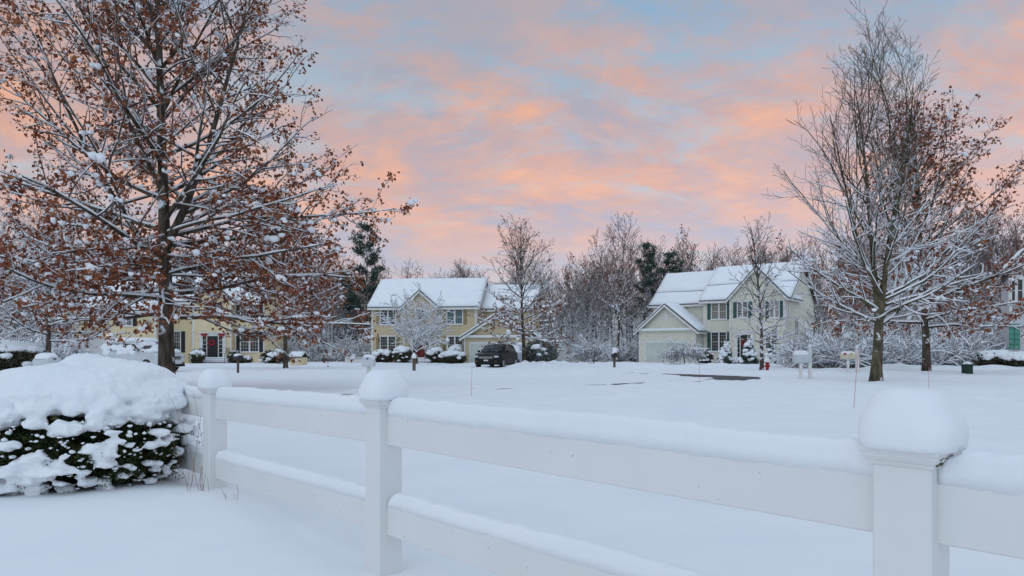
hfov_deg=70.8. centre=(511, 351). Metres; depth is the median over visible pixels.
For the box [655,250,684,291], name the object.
pine tree
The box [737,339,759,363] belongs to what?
conifer
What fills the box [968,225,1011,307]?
woodland tree
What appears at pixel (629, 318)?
woodland tree
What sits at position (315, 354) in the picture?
undergrowth
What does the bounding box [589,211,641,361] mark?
woodland tree
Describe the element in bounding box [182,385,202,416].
fence rail
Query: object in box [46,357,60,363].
door
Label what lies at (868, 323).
woodland tree
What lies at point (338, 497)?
fence rail
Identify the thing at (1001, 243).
woodland tree
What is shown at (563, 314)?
woodland tree
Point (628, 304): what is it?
woodland tree
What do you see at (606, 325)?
woodland tree
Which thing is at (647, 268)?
pine tree
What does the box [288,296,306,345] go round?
woodland tree
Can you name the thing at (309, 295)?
woodland tree
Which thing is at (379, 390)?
fence post
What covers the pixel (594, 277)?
woodland tree
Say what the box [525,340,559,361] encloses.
shrub
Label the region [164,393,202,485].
dry grass tuft
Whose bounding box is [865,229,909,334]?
woodland tree
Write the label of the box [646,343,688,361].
garage door
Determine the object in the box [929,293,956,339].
woodland tree
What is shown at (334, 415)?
fence rail
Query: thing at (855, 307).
woodland tree
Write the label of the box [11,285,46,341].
woodland tree
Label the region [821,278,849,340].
woodland tree
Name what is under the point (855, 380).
driveway marker
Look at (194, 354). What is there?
round shrub
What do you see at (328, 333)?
woodland tree
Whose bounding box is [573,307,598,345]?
woodland tree
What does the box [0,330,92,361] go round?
undergrowth
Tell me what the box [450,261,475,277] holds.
woodland tree
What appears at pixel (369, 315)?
woodland tree
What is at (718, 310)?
window
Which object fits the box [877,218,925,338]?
woodland tree
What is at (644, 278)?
woodland tree
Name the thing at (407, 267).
woodland tree
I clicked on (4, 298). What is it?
woodland tree
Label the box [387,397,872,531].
fence rail
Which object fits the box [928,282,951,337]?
woodland tree
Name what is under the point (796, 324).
window
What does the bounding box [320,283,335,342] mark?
woodland tree
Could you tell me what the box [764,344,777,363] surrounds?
conifer
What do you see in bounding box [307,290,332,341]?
woodland tree
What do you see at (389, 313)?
window
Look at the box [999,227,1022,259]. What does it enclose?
woodland tree
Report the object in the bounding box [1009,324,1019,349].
door
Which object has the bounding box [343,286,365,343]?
woodland tree
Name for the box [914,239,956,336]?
woodland tree
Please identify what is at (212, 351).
door
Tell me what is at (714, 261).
woodland tree
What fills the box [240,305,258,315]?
window
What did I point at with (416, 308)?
window
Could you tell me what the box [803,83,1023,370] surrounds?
oak tree
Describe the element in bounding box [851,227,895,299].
woodland tree
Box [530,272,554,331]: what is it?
woodland tree
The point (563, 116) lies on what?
sky
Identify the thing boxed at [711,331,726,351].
window
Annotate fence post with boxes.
[197,368,231,488]
[358,369,408,575]
[857,387,968,575]
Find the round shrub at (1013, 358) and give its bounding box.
[999,351,1023,366]
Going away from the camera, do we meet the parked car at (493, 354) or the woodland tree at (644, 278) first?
the parked car at (493, 354)
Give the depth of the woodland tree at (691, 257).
93.89 m
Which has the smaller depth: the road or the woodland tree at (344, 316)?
the road
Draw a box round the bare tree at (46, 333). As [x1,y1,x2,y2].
[0,186,131,355]
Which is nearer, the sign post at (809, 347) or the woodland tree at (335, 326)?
the sign post at (809, 347)
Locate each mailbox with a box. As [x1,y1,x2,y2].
[32,353,60,365]
[233,354,243,372]
[361,354,375,372]
[611,348,617,366]
[792,350,809,377]
[840,351,855,372]
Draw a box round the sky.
[0,0,1023,343]
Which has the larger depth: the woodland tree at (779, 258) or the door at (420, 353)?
the woodland tree at (779, 258)
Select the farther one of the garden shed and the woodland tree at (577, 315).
the woodland tree at (577, 315)
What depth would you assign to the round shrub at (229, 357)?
66.23 m
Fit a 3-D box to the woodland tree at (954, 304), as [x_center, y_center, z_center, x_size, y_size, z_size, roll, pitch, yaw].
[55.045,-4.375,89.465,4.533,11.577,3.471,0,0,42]
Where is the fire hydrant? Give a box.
[764,357,769,369]
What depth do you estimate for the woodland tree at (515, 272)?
111.48 m
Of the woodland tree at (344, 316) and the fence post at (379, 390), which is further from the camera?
the woodland tree at (344, 316)
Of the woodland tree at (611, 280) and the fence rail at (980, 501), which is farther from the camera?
the woodland tree at (611, 280)
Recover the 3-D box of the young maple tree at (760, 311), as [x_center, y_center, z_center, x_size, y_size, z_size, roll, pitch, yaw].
[14.853,-3.513,43.014,3.636,9.843,4.030,0,0,-36]
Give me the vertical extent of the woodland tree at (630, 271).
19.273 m
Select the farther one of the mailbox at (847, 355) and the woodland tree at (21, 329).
the woodland tree at (21, 329)
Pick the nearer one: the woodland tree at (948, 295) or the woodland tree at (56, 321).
the woodland tree at (56, 321)
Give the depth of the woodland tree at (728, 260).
112.12 m
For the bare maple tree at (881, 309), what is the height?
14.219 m
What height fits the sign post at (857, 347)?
1.595 m
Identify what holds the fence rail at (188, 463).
attached to the fence post at (210, 381)
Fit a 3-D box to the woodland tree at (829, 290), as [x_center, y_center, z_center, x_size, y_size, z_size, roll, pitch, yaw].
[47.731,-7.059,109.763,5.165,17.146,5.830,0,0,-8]
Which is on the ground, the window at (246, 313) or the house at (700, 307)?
the house at (700, 307)
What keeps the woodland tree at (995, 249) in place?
on the ground
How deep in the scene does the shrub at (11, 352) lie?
41.12 m
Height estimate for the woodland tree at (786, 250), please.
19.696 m
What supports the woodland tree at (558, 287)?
on the ground
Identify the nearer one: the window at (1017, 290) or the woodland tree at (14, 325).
the window at (1017, 290)
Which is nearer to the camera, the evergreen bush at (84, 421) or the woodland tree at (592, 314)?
the evergreen bush at (84, 421)
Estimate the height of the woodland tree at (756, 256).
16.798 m
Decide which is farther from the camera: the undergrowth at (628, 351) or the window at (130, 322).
the undergrowth at (628, 351)
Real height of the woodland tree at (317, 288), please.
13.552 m
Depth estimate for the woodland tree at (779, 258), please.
95.88 m
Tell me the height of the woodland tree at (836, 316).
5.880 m
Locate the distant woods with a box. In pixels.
[0,297,1000,347]
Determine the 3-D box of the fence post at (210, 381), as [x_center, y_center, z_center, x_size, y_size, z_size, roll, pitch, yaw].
[-2.124,0.779,5.149,0.212,1.325,0.220,0,0,-42]
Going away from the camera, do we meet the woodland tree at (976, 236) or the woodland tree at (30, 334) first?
the woodland tree at (30, 334)
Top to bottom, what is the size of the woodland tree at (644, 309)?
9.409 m
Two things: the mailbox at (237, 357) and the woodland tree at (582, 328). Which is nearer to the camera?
the mailbox at (237, 357)
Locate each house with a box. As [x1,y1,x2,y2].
[64,267,287,362]
[367,278,547,362]
[633,261,821,363]
[995,248,1023,351]
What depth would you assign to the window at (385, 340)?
73.25 m
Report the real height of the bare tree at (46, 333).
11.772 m
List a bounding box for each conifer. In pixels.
[716,339,735,363]
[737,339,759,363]
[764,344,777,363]
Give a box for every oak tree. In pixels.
[0,0,417,374]
[227,177,347,367]
[468,212,574,360]
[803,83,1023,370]
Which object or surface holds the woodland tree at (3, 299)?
on the ground
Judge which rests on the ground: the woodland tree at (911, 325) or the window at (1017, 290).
the woodland tree at (911, 325)
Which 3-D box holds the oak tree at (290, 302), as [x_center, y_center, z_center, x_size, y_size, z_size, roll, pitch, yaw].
[-14.784,-5.043,46.898,7.765,12.887,8.696,0,0,0]
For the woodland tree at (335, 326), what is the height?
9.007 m
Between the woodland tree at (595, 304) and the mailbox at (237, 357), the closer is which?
the mailbox at (237, 357)
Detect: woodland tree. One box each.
[0,268,17,339]
[0,268,18,336]
[0,276,34,340]
[0,282,28,330]
[0,301,12,338]
[2,302,22,338]
[3,308,37,340]
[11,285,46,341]
[14,283,43,339]
[45,289,67,338]
[52,311,78,345]
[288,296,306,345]
[295,251,317,341]
[298,293,325,345]
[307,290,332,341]
[310,295,336,349]
[313,266,330,331]
[318,257,350,340]
[320,262,340,342]
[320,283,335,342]
[327,282,351,342]
[327,293,349,343]
[329,255,358,341]
[334,258,363,342]
[334,296,354,340]
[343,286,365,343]
[348,294,364,342]
[350,275,376,329]
[363,252,393,321]
[394,259,418,278]
[450,258,476,277]
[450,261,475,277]
[503,259,531,282]
[527,258,548,325]
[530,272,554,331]
[530,275,552,335]
[533,263,560,332]
[540,268,568,343]
[541,303,554,334]
[548,274,569,345]
[550,305,565,343]
[551,285,572,347]
[552,280,591,344]
[555,290,588,344]
[557,261,579,341]
[558,275,585,336]
[559,252,590,323]
[568,259,599,326]
[568,288,586,343]
[569,253,604,341]
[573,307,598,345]
[577,241,619,342]
[579,278,605,341]
[580,278,611,343]
[581,260,616,339]
[584,268,603,338]
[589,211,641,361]
[590,244,622,333]
[592,289,620,344]
[595,275,625,340]
[599,254,629,343]
[605,236,641,326]
[609,275,629,345]
[612,262,645,341]
[620,278,644,332]
[620,301,641,342]
[625,266,639,340]
[627,285,652,340]
[629,239,661,313]
[631,234,664,320]
[639,255,660,313]
[641,245,666,303]
[655,244,690,288]
[662,224,702,272]
[662,236,698,271]
[675,242,709,271]
[697,242,737,270]
[707,249,744,269]
[716,238,749,267]
[737,243,771,264]
[755,236,776,263]
[765,253,793,262]
[769,230,792,261]
[790,231,822,316]
[794,299,829,342]
[798,259,827,331]
[809,225,830,313]
[810,252,841,329]
[811,277,830,339]
[814,254,841,332]
[816,302,841,343]
[820,271,853,336]
[821,229,873,325]
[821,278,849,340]
[822,232,856,332]
[831,225,880,337]
[834,232,879,331]
[839,268,871,336]
[839,298,870,340]
[846,224,883,324]
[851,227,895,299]
[855,270,879,329]
[858,276,899,345]
[858,310,884,338]
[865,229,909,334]
[873,293,915,340]
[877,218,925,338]
[881,250,918,334]
[883,227,930,330]
[883,273,920,336]
[891,305,920,339]
[903,251,933,335]
[906,287,926,339]
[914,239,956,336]
[926,250,963,335]
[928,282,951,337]
[929,238,979,327]
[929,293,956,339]
[935,284,976,327]
[941,240,975,334]
[942,202,996,334]
[945,298,979,340]
[946,252,985,337]
[952,208,996,335]
[962,204,1021,329]
[964,282,1000,338]
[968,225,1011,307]
[968,225,1014,343]
[972,243,1012,338]
[972,249,1000,340]
[974,184,1023,307]
[974,262,1000,338]
[975,206,1023,261]
[975,226,1010,317]
[998,208,1023,258]
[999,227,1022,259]
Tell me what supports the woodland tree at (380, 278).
on the ground
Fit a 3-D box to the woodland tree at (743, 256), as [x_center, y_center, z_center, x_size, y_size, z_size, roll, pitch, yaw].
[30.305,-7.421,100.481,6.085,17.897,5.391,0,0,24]
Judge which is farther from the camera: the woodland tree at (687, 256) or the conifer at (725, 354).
the woodland tree at (687, 256)
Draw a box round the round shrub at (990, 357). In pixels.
[972,350,1013,365]
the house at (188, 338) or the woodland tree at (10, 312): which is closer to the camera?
the house at (188, 338)
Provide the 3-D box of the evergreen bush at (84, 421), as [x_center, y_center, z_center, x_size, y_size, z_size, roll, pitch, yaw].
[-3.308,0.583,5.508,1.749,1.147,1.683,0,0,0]
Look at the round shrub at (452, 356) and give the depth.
68.34 m
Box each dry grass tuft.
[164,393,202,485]
[187,466,208,490]
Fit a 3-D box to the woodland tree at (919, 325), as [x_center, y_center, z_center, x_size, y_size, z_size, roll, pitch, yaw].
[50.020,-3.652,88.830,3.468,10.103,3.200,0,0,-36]
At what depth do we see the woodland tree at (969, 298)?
91.57 m
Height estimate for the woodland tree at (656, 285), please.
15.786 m
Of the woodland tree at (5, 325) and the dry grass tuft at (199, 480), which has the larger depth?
the woodland tree at (5, 325)
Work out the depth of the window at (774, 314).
66.83 m
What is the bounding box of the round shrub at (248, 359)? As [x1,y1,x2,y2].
[239,355,253,362]
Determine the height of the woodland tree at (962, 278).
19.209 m
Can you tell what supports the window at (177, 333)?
in the house at (188, 338)
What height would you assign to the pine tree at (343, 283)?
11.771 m
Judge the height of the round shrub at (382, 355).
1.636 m
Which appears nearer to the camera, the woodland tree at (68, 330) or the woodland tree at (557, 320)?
the woodland tree at (68, 330)
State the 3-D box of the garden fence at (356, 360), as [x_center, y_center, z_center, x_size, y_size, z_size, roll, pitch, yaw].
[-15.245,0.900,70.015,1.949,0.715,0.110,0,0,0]
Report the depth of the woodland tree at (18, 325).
62.04 m
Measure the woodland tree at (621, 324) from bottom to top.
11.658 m
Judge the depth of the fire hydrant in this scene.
42.51 m
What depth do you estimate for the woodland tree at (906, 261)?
97.22 m
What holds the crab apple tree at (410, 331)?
on the ground
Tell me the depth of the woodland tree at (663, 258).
97.53 m
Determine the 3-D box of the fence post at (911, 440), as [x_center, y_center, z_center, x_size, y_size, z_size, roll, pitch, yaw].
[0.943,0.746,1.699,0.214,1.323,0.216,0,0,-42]
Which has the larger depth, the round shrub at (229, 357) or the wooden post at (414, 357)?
the round shrub at (229, 357)
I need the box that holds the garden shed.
[288,351,308,365]
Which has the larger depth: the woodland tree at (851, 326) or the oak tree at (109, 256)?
the woodland tree at (851, 326)
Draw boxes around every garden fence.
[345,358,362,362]
[556,348,565,360]
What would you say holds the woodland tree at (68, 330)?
on the ground
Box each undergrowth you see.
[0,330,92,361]
[278,333,370,361]
[555,334,638,361]
[757,319,1016,367]
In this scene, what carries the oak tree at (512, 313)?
on the ground
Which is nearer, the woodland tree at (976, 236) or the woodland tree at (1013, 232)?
the woodland tree at (1013, 232)
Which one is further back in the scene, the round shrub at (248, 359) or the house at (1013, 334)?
the round shrub at (248, 359)
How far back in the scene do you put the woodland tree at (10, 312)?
99.40 m
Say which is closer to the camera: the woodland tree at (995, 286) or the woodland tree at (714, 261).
the woodland tree at (995, 286)
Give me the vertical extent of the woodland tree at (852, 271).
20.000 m
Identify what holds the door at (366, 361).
in the mailbox at (368, 361)
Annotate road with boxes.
[342,372,760,394]
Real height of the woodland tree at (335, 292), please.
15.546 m
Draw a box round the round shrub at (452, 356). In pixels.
[438,350,467,363]
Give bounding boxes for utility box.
[961,361,973,373]
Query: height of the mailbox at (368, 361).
1.335 m
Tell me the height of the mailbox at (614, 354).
1.708 m
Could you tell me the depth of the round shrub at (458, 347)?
70.91 m
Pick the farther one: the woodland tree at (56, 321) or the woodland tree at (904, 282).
the woodland tree at (904, 282)
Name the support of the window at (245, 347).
in the house at (188, 338)
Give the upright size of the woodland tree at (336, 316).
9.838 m
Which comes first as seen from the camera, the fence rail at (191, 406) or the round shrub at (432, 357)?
the fence rail at (191, 406)
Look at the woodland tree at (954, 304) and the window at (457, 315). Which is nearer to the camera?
the window at (457, 315)
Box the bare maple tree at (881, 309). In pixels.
[761,0,1005,381]
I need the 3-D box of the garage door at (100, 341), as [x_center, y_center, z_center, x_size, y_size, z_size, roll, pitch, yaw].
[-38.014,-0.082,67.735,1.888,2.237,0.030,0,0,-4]
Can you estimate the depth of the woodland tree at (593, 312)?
89.89 m
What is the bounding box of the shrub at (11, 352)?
[0,339,45,369]
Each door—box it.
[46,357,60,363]
[81,340,93,353]
[98,339,106,350]
[207,336,217,356]
[361,357,373,365]
[417,339,424,356]
[471,344,488,362]
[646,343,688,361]
[741,335,746,353]
[967,366,972,372]
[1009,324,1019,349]
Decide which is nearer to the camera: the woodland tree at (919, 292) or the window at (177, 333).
the window at (177, 333)
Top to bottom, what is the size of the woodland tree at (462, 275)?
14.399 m
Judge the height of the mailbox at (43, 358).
1.357 m
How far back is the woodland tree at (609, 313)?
87.40 m
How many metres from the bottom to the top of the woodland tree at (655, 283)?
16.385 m
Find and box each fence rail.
[168,441,202,473]
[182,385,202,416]
[215,387,365,440]
[215,450,365,527]
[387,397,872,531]
[387,492,714,575]
[938,451,1023,559]
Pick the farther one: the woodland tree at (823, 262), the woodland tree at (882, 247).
the woodland tree at (823, 262)
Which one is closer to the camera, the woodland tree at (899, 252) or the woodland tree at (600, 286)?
the woodland tree at (600, 286)
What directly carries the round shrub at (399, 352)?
on the ground
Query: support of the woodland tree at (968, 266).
on the ground
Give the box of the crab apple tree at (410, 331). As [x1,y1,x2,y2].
[374,281,455,363]
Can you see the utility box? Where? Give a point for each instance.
(966, 367)
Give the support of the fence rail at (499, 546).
attached to the fence post at (911, 440)
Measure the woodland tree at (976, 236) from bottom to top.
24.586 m
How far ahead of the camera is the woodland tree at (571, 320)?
83.67 m
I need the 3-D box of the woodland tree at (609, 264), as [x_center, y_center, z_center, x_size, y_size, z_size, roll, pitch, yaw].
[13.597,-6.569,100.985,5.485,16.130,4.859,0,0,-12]
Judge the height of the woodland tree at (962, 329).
5.880 m
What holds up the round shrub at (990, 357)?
on the ground
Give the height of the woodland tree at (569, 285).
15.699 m
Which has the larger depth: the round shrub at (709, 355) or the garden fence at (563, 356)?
the round shrub at (709, 355)
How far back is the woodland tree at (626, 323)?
97.14 m
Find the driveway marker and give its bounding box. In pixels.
[854,349,858,402]
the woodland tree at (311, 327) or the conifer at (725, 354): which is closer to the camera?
the conifer at (725, 354)
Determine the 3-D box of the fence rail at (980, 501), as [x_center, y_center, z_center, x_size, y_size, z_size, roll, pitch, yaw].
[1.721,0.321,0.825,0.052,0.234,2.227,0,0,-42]
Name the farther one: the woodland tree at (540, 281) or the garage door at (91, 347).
the woodland tree at (540, 281)
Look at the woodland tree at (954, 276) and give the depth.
98.10 m
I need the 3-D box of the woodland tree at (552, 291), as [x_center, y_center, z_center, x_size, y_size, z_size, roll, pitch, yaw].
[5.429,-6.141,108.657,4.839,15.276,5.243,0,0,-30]
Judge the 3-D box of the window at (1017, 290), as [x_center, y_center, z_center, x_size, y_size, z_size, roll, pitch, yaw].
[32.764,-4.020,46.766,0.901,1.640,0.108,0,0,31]
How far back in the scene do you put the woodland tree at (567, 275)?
107.55 m
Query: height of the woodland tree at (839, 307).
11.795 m
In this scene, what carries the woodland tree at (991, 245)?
on the ground
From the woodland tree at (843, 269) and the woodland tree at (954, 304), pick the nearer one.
the woodland tree at (954, 304)
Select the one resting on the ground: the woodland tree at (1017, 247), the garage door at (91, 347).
the woodland tree at (1017, 247)
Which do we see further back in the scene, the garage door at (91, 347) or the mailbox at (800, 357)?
the garage door at (91, 347)
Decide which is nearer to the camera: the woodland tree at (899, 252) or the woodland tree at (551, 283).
the woodland tree at (551, 283)
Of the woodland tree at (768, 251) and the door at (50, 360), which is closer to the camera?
the door at (50, 360)
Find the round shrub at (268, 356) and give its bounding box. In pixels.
[259,349,282,362]
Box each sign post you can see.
[807,344,812,378]
[855,345,859,371]
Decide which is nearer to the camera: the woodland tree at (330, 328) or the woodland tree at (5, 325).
the woodland tree at (5, 325)
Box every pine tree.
[329,272,355,340]
[342,222,385,342]
[625,242,662,330]
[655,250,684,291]
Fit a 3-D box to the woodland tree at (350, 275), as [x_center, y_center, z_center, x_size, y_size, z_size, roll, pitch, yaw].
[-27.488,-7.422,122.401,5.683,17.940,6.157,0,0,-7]
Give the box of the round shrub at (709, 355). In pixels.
[695,350,713,363]
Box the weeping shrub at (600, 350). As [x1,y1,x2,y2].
[568,333,618,363]
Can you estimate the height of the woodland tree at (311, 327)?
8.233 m
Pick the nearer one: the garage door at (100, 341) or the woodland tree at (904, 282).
the garage door at (100, 341)
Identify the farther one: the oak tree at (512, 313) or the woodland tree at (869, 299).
the woodland tree at (869, 299)
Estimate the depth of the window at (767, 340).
67.15 m
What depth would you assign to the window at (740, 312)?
68.60 m
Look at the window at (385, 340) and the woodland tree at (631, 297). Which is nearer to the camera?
the window at (385, 340)
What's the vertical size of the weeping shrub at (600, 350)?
3.050 m
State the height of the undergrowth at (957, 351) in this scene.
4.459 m
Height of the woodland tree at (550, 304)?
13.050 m
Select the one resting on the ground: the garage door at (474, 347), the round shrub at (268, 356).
the round shrub at (268, 356)
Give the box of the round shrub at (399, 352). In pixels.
[392,344,412,362]
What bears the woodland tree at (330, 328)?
on the ground
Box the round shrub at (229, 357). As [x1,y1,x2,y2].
[226,349,240,362]
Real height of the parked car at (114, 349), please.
1.886 m
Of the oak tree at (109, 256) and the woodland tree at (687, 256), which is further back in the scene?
the woodland tree at (687, 256)
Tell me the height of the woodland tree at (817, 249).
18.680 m
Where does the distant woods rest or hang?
on the ground
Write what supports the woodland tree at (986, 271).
on the ground
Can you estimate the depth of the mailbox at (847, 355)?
34.90 m
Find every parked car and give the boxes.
[97,337,185,370]
[474,343,517,366]
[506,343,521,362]
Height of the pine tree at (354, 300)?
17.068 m
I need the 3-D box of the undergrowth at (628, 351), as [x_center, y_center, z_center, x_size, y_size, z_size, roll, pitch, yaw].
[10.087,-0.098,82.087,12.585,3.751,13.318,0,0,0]
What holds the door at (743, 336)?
in the house at (700, 307)
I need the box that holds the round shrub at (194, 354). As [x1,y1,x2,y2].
[188,348,207,362]
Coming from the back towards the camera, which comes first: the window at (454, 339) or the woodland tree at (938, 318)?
the woodland tree at (938, 318)
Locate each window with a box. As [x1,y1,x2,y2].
[119,314,132,326]
[173,304,180,313]
[174,330,181,352]
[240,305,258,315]
[240,330,259,352]
[379,310,395,325]
[380,335,395,351]
[415,308,424,320]
[446,309,462,324]
[446,335,462,350]
[710,303,726,319]
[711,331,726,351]
[736,300,747,318]
[764,330,777,349]
[769,300,779,318]
[795,317,798,338]
[1009,277,1023,302]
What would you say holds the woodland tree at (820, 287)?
on the ground
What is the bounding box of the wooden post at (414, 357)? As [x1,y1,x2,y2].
[412,353,416,370]
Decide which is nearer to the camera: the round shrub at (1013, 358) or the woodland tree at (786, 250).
the round shrub at (1013, 358)
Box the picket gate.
[566,355,578,362]
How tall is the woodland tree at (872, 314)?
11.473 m
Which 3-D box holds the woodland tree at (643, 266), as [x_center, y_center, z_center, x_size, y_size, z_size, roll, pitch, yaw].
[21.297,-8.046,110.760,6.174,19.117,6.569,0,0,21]
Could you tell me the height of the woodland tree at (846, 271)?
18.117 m
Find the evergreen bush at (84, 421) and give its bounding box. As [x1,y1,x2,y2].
[0,353,202,495]
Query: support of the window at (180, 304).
in the house at (188, 338)
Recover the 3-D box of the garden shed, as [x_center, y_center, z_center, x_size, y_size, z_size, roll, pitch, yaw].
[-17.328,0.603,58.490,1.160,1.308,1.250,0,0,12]
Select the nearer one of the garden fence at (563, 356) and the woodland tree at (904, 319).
the garden fence at (563, 356)
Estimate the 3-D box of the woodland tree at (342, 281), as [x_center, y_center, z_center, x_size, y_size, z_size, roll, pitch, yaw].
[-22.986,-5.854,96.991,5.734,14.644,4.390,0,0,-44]
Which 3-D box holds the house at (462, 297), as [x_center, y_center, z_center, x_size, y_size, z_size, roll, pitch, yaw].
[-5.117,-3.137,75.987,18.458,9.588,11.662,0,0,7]
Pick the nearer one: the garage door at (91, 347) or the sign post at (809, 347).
the sign post at (809, 347)
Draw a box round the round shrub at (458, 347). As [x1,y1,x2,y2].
[448,344,463,351]
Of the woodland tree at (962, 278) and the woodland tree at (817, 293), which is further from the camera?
the woodland tree at (962, 278)
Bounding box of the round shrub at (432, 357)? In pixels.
[424,347,442,362]
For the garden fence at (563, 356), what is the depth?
63.00 m
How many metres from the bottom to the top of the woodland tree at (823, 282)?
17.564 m
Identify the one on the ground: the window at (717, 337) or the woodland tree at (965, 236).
the woodland tree at (965, 236)
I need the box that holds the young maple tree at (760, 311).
[728,212,804,369]
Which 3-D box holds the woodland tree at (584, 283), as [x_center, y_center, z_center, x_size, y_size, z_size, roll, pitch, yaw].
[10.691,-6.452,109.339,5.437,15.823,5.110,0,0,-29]
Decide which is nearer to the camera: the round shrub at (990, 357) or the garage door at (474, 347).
the round shrub at (990, 357)
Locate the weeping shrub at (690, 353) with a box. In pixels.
[659,337,710,363]
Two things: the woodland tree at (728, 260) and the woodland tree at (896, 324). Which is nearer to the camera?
the woodland tree at (896, 324)
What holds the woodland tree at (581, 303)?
on the ground
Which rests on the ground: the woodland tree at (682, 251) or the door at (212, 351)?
the woodland tree at (682, 251)
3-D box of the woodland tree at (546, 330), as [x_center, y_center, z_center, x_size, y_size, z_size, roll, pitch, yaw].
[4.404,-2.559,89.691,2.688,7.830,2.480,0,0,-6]
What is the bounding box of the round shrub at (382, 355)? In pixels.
[372,348,392,361]
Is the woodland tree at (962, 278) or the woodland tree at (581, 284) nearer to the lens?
the woodland tree at (581, 284)
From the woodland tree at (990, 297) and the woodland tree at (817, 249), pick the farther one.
the woodland tree at (817, 249)
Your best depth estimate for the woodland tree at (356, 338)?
88.65 m
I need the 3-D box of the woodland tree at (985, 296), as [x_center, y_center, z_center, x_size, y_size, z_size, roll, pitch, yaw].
[39.298,-2.251,60.169,3.227,7.292,3.510,0,0,30]
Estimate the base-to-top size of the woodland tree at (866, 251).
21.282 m
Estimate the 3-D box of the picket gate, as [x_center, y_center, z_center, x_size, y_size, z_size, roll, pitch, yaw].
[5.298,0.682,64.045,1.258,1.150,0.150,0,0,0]
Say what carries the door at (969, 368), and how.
in the utility box
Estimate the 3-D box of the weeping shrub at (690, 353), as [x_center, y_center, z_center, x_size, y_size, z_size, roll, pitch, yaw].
[15.053,0.000,62.840,4.436,2.719,3.966,0,0,30]
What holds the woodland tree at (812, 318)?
on the ground
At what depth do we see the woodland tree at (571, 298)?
101.49 m
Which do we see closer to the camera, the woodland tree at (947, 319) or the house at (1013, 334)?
the house at (1013, 334)
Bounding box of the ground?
[0,360,1023,575]
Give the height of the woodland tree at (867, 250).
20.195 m

